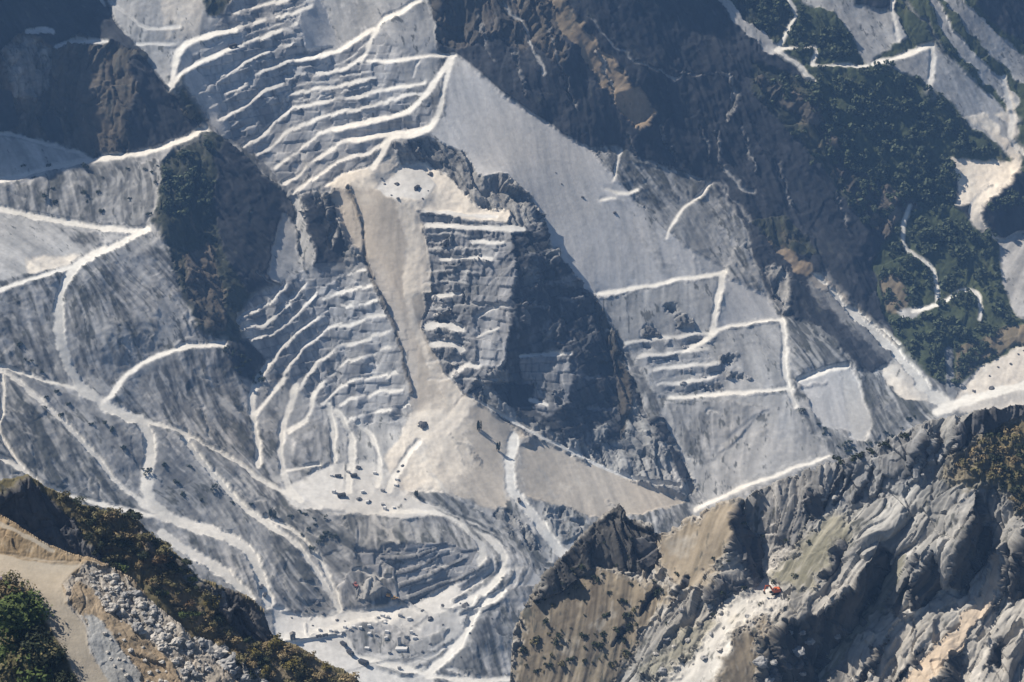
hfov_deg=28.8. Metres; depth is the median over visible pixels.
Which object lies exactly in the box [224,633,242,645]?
bush
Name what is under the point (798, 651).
boulder
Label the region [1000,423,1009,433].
shrub
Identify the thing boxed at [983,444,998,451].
shrub
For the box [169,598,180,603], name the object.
bush
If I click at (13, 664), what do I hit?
bush
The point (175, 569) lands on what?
bush
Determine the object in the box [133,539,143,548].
bush
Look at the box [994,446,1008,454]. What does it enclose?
shrub
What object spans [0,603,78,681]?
scrub ridge
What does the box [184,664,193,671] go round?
boulder
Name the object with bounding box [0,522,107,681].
dirt road
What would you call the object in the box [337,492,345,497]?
dump truck
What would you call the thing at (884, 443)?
shrub
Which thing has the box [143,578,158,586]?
bush
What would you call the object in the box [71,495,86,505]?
bush
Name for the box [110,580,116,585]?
boulder
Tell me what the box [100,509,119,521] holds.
bush
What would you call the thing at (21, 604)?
bush
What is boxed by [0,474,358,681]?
scrub ridge
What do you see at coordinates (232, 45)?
dump truck
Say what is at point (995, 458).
shrub
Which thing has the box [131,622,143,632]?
boulder
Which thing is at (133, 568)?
bush
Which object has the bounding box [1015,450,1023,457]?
shrub
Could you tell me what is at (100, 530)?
bush
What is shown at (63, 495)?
bush
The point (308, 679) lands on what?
bush
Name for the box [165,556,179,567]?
bush
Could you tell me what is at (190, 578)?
bush
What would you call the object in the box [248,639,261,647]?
bush
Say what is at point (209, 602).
bush
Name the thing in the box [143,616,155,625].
boulder
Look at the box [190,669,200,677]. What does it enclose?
boulder
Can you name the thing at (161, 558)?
bush
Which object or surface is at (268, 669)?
bush
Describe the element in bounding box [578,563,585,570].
shrub
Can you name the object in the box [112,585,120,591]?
boulder
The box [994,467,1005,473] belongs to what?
shrub
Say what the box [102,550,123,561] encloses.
bush
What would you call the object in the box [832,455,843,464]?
shrub
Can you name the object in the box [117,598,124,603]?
boulder
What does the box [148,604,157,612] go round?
boulder
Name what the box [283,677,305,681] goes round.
bush
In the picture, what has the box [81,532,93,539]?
bush
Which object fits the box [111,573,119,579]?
boulder
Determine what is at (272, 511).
boulder
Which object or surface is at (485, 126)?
spoil slope
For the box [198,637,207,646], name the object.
boulder
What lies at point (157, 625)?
boulder
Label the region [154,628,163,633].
boulder
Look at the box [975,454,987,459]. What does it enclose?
shrub
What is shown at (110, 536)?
bush
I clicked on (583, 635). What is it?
shrub
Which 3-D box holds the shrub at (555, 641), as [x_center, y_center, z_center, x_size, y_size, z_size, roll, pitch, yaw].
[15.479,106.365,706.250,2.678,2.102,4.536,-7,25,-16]
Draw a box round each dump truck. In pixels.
[228,43,237,48]
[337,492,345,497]
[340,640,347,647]
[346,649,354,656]
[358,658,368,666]
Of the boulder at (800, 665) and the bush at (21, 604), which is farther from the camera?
the boulder at (800, 665)
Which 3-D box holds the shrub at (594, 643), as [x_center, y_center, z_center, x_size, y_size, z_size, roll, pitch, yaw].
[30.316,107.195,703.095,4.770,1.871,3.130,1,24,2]
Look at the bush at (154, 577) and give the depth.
477.79 m
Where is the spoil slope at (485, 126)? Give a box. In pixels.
[25,0,1023,654]
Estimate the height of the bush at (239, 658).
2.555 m
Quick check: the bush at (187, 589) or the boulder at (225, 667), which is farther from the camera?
the bush at (187, 589)
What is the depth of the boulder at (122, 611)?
332.98 m
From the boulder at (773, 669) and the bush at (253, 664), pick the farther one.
the boulder at (773, 669)
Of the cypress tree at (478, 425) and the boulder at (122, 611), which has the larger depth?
the cypress tree at (478, 425)
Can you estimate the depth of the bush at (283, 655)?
475.85 m
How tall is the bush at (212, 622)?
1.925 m
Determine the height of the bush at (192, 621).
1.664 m
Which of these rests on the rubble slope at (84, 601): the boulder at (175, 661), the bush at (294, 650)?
the boulder at (175, 661)
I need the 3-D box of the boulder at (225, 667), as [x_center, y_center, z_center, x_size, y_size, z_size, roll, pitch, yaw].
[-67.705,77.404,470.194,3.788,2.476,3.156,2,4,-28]
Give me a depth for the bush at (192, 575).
480.42 m
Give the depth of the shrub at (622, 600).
707.65 m
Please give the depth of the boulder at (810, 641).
686.79 m
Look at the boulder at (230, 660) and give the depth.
470.70 m
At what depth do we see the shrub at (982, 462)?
698.77 m
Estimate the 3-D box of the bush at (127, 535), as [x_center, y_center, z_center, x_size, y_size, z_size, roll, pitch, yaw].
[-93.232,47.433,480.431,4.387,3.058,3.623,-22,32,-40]
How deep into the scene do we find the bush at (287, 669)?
475.08 m
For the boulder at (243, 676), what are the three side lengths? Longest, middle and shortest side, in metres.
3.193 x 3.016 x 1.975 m
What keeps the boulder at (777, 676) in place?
on the rock ridge at (925, 583)
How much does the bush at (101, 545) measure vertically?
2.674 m
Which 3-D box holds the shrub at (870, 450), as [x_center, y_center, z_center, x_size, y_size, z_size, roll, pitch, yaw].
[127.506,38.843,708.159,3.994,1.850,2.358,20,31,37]
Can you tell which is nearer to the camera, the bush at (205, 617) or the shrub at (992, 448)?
the bush at (205, 617)
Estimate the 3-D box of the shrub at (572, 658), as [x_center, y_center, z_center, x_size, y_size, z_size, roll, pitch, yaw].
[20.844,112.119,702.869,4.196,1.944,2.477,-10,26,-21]
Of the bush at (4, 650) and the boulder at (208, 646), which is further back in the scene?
the boulder at (208, 646)
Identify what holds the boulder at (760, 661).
on the rock ridge at (925, 583)
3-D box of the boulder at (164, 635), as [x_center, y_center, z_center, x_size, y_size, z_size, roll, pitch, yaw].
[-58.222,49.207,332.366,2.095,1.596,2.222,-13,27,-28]
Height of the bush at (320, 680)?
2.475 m
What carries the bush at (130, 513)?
on the scrub ridge at (35, 507)
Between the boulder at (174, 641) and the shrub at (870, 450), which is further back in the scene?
the shrub at (870, 450)
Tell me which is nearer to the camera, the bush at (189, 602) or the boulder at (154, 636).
the boulder at (154, 636)
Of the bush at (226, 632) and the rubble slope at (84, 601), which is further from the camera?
the bush at (226, 632)
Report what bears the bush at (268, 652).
on the scrub ridge at (35, 507)
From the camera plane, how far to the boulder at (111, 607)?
332.37 m
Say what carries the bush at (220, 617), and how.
on the scrub ridge at (35, 507)
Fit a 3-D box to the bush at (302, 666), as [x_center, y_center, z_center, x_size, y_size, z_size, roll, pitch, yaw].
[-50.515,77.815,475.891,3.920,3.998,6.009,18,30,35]
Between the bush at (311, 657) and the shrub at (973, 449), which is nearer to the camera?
the bush at (311, 657)
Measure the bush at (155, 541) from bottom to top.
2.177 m
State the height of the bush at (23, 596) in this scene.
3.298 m
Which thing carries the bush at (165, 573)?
on the scrub ridge at (35, 507)
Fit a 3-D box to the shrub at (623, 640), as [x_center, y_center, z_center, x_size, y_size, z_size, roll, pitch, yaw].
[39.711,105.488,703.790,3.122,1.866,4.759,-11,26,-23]
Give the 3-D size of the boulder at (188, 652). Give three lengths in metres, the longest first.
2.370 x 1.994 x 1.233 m
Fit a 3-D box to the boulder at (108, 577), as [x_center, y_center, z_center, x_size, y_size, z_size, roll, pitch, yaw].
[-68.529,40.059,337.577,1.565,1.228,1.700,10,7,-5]
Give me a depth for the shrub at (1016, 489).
694.07 m
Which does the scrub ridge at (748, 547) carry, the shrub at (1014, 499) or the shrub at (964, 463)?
the shrub at (1014, 499)
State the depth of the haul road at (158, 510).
1296.32 m
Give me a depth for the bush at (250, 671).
470.96 m
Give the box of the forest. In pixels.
[161,0,1023,383]
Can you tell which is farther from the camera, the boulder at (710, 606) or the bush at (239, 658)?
the boulder at (710, 606)
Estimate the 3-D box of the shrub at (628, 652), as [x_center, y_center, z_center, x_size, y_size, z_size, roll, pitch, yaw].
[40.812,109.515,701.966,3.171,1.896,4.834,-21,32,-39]
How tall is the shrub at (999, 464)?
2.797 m
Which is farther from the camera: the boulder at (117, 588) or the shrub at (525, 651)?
the shrub at (525, 651)
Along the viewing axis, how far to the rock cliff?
1400.80 m
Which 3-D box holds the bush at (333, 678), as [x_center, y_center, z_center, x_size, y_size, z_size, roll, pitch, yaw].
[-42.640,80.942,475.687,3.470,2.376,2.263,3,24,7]
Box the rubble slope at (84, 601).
[0,514,237,681]
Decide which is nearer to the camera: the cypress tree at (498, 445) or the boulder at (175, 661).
the boulder at (175, 661)
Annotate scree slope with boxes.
[0,0,1023,681]
[81,616,91,653]
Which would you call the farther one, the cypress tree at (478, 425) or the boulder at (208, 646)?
the cypress tree at (478, 425)
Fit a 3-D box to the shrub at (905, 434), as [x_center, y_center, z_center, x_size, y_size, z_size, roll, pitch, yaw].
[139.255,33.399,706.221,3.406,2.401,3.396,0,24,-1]
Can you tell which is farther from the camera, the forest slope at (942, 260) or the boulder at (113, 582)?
the forest slope at (942, 260)
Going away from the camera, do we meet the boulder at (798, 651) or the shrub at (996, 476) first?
the boulder at (798, 651)
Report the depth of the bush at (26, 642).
321.39 m
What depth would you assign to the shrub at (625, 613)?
705.49 m
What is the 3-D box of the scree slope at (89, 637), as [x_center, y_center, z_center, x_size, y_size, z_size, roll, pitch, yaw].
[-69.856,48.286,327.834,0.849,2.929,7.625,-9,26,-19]
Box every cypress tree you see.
[476,420,481,431]
[496,441,500,450]
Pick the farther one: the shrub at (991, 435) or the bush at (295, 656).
the shrub at (991, 435)
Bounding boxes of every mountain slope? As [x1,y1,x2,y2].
[0,0,1023,439]
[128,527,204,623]
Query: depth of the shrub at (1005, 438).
702.69 m
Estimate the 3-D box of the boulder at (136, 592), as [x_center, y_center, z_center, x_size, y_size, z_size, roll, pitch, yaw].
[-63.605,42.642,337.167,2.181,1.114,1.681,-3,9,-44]
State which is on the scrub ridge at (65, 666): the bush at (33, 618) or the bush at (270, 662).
the bush at (33, 618)
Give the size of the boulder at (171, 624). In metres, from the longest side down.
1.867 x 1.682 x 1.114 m
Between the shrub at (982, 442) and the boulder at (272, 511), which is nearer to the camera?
the shrub at (982, 442)
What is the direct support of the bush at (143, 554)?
on the scrub ridge at (35, 507)
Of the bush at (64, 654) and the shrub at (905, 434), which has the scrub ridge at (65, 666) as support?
the bush at (64, 654)
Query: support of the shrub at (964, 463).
on the rock ridge at (925, 583)
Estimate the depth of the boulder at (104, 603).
332.59 m
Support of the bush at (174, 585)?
on the scrub ridge at (35, 507)
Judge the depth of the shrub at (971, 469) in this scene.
696.63 m
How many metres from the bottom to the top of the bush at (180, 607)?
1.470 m
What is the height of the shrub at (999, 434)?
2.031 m
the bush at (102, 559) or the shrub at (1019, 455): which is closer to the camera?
the bush at (102, 559)
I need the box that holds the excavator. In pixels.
[763,585,781,595]
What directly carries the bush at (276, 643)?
on the scrub ridge at (35, 507)
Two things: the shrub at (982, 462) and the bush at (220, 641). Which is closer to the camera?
the bush at (220, 641)
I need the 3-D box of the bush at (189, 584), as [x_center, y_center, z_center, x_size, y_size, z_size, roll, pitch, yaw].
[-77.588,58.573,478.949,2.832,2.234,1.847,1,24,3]
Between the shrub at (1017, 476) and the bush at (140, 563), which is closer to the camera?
the bush at (140, 563)
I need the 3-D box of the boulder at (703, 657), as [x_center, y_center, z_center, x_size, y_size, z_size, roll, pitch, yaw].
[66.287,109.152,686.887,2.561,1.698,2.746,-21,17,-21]
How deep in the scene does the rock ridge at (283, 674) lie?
476.22 m
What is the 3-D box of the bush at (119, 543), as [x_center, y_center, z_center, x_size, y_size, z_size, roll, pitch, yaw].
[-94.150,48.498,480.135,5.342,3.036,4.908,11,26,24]
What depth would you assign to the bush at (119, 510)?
483.10 m
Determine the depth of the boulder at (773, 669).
678.88 m
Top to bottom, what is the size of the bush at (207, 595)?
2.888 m
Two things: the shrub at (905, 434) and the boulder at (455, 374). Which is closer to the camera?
the shrub at (905, 434)
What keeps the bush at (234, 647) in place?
on the scrub ridge at (35, 507)
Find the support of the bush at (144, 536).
on the scrub ridge at (35, 507)
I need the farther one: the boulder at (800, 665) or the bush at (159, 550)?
the boulder at (800, 665)
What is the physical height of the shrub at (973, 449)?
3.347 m
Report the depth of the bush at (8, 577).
330.95 m
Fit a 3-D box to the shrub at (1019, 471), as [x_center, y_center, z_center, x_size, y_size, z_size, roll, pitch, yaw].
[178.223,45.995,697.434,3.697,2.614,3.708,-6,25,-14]
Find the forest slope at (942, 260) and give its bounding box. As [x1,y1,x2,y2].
[729,0,1023,386]
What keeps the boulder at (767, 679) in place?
on the rock ridge at (925, 583)
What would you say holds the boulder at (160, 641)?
on the rubble slope at (84, 601)
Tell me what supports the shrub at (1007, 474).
on the scrub ridge at (748, 547)
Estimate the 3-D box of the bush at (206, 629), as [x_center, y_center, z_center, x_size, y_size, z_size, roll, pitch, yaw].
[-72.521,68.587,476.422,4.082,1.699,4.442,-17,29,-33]
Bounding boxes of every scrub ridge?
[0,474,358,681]
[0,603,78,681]
[613,404,1023,646]
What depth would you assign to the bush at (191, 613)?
475.53 m
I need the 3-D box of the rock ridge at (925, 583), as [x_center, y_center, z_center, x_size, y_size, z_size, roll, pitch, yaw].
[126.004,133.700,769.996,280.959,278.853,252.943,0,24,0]
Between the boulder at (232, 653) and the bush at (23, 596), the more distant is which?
the boulder at (232, 653)
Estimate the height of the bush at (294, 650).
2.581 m
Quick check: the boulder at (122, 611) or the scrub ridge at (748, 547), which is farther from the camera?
the scrub ridge at (748, 547)
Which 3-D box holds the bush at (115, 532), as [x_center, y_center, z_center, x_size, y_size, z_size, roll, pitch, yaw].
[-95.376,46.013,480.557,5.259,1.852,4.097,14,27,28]
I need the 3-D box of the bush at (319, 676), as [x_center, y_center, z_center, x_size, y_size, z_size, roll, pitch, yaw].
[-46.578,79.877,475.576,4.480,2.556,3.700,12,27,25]
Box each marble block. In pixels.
[395,646,407,650]
[397,636,400,645]
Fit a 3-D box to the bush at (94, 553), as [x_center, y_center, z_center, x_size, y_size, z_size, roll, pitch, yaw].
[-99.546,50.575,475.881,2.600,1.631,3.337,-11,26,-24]
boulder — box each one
[101,600,108,606]
[103,574,111,580]
[104,602,118,612]
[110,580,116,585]
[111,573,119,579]
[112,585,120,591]
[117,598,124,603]
[118,608,125,614]
[120,591,127,597]
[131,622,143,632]
[132,590,141,595]
[133,598,140,604]
[138,601,146,609]
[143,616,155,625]
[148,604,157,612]
[150,632,158,641]
[153,623,160,628]
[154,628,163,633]
[155,638,163,644]
[157,641,167,650]
[158,631,170,639]
[167,622,175,628]
[168,638,178,645]
[171,659,179,665]
[180,669,188,675]
[183,647,193,655]
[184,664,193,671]
[185,640,194,648]
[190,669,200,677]
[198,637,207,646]
[202,640,214,652]
[204,666,211,671]
[213,643,228,655]
[213,652,224,659]
[220,655,235,664]
[221,664,230,670]
[223,652,235,657]
[227,666,237,676]
[240,673,252,680]
[249,667,260,674]
[254,671,262,680]
[268,507,276,518]
[418,421,427,428]
[452,370,459,377]
[461,602,468,607]
[658,667,666,674]
[663,636,670,641]
[700,655,707,659]
[707,603,713,610]
[752,656,768,667]
[764,676,774,681]
[769,666,777,673]
[769,672,781,681]
[770,658,777,665]
[792,646,804,656]
[795,660,803,668]
[805,638,814,644]
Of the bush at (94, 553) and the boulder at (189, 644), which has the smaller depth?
the boulder at (189, 644)
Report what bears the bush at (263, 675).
on the scrub ridge at (35, 507)
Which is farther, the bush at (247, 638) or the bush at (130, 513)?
the bush at (130, 513)
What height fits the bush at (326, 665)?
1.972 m
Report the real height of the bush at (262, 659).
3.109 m
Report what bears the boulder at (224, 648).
on the scrub ridge at (35, 507)
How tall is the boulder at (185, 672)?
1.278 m
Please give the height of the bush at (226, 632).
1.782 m
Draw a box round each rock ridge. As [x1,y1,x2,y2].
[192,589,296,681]
[510,410,1023,681]
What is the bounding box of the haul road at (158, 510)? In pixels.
[0,0,1023,681]
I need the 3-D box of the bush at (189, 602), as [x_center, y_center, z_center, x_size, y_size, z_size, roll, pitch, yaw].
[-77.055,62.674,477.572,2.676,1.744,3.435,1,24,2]
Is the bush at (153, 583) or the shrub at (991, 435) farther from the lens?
the shrub at (991, 435)
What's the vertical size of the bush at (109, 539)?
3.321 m
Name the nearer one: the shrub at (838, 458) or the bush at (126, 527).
the bush at (126, 527)
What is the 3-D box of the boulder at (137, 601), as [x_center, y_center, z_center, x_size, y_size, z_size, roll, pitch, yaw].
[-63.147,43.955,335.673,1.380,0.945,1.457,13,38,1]
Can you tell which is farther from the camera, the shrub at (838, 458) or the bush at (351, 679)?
the shrub at (838, 458)
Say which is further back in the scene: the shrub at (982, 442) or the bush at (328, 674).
the shrub at (982, 442)
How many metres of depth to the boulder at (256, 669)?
473.00 m
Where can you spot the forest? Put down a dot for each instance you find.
(867, 102)
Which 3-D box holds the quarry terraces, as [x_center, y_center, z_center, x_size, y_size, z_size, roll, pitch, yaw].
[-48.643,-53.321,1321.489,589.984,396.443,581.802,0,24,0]
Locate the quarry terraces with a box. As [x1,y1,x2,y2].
[25,0,872,681]
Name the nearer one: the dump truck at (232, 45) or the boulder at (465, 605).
the boulder at (465, 605)
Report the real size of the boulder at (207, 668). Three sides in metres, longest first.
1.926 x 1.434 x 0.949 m
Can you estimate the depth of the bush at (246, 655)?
474.69 m
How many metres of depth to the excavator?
693.35 m
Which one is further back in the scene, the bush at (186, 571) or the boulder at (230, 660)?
the bush at (186, 571)
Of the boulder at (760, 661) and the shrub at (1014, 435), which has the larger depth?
the shrub at (1014, 435)
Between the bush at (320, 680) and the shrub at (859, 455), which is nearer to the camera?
the bush at (320, 680)
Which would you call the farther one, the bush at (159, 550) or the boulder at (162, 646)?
the bush at (159, 550)
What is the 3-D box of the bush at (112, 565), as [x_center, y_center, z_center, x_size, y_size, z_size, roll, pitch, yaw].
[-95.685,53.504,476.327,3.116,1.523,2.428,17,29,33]
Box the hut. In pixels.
[289,631,295,639]
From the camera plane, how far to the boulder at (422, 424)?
1305.93 m
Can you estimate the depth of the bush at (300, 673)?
474.52 m
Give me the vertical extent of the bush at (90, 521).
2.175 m
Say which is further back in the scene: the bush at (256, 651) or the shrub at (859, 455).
the shrub at (859, 455)
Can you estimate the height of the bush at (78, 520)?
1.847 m
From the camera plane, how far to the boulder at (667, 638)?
695.31 m
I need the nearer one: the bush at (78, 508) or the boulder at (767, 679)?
the bush at (78, 508)
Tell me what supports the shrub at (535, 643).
on the rock ridge at (925, 583)
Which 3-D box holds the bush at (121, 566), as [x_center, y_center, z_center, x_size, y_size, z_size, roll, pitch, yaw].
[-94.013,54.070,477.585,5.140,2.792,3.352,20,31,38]
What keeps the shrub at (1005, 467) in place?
on the scrub ridge at (748, 547)
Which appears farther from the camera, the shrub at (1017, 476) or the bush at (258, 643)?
the shrub at (1017, 476)
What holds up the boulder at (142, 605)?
on the rubble slope at (84, 601)
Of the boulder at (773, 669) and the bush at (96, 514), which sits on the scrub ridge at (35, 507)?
the bush at (96, 514)
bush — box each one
[0,570,21,598]
[0,578,36,604]
[0,580,38,643]
[0,638,61,681]
[0,639,53,681]
[3,590,53,641]
[10,623,56,660]
[15,591,38,612]
[18,642,68,675]
[52,671,76,681]
[56,490,71,502]
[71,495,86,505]
[74,504,90,513]
[76,516,89,523]
[80,516,96,525]
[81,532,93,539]
[88,505,97,511]
[89,507,112,518]
[91,549,99,556]
[92,519,110,536]
[96,537,106,549]
[99,556,107,562]
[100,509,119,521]
[102,531,124,541]
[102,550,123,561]
[103,533,121,544]
[108,507,122,514]
[108,528,124,535]
[108,560,118,567]
[112,538,132,547]
[112,560,128,571]
[118,524,132,530]
[119,531,133,540]
[122,509,142,519]
[122,546,134,552]
[123,566,137,573]
[124,552,132,559]
[132,548,150,560]
[132,557,145,568]
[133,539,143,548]
[136,532,155,541]
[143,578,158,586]
[146,537,160,546]
[147,586,164,595]
[150,573,162,581]
[152,542,172,555]
[152,553,172,564]
[153,538,170,548]
[156,579,167,583]
[162,569,173,576]
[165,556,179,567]
[167,581,178,588]
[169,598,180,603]
[173,567,184,573]
[173,605,187,610]
[175,587,191,595]
[178,609,200,618]
[181,558,191,564]
[181,568,193,575]
[181,568,201,585]
[184,580,194,587]
[185,598,195,605]
[187,573,197,580]
[187,617,196,623]
[193,625,204,633]
[197,589,213,599]
[202,610,214,621]
[202,625,216,632]
[203,594,222,607]
[209,617,218,627]
[212,612,225,621]
[215,635,224,645]
[221,626,236,635]
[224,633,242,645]
[230,643,238,651]
[236,653,246,663]
[243,635,252,642]
[244,653,256,660]
[245,657,259,668]
[246,669,255,678]
[247,646,261,656]
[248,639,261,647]
[253,670,265,678]
[255,655,270,666]
[258,649,272,655]
[259,654,277,666]
[259,662,274,674]
[260,639,274,651]
[266,632,285,649]
[269,667,277,677]
[276,646,290,660]
[277,660,294,670]
[282,657,297,668]
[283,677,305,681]
[285,644,299,654]
[289,666,311,677]
[290,652,308,663]
[291,657,312,672]
[296,675,313,681]
[304,650,317,660]
[310,669,325,679]
[312,675,332,681]
[321,661,330,670]
[321,672,331,678]
[326,675,339,681]
[337,671,359,681]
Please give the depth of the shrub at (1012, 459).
698.24 m
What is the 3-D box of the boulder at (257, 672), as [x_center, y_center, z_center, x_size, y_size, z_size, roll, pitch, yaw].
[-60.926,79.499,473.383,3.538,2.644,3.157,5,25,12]
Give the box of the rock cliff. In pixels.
[0,0,1023,601]
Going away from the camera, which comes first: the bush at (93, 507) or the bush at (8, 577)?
the bush at (8, 577)
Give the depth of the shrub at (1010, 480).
696.15 m
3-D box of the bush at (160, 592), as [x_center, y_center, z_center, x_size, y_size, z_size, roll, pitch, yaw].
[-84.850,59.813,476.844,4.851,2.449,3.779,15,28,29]
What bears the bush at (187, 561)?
on the scrub ridge at (35, 507)
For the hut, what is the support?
on the scree slope at (126, 306)
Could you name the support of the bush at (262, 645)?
on the scrub ridge at (35, 507)
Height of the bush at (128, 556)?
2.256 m
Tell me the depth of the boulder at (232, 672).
469.47 m
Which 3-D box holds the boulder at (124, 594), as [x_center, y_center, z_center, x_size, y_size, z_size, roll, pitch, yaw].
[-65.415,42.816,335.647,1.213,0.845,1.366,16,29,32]
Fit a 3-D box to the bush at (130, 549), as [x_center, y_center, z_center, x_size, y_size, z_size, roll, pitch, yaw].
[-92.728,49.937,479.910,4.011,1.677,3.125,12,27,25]
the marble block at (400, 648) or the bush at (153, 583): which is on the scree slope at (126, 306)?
the marble block at (400, 648)
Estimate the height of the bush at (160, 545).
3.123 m
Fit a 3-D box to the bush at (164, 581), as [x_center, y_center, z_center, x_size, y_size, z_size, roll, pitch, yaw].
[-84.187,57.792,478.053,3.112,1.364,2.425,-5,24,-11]
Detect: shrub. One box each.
[517,649,527,653]
[529,639,541,644]
[551,637,558,645]
[566,656,576,661]
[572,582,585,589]
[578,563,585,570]
[579,632,589,637]
[591,641,603,646]
[617,598,627,603]
[618,636,626,642]
[622,611,631,619]
[622,649,631,654]
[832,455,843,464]
[855,451,863,457]
[866,447,874,453]
[878,441,890,447]
[899,432,909,437]
[958,458,968,467]
[965,465,979,472]
[969,445,980,456]
[974,459,985,465]
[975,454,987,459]
[978,440,989,444]
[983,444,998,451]
[984,432,995,438]
[988,453,1002,461]
[988,470,1002,479]
[989,461,1005,468]
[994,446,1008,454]
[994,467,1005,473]
[996,430,1004,437]
[997,472,1012,477]
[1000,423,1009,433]
[1001,436,1014,440]
[1001,464,1010,470]
[1008,477,1015,484]
[1008,496,1018,502]
[1009,455,1016,465]
[1010,485,1020,493]
[1011,433,1022,440]
[1014,471,1021,480]
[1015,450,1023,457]
[1017,468,1023,476]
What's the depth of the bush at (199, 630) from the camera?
474.98 m
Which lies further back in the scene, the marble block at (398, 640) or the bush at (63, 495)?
the marble block at (398, 640)
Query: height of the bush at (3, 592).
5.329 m
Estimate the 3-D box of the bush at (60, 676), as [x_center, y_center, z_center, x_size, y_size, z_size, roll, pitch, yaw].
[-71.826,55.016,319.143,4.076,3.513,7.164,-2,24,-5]

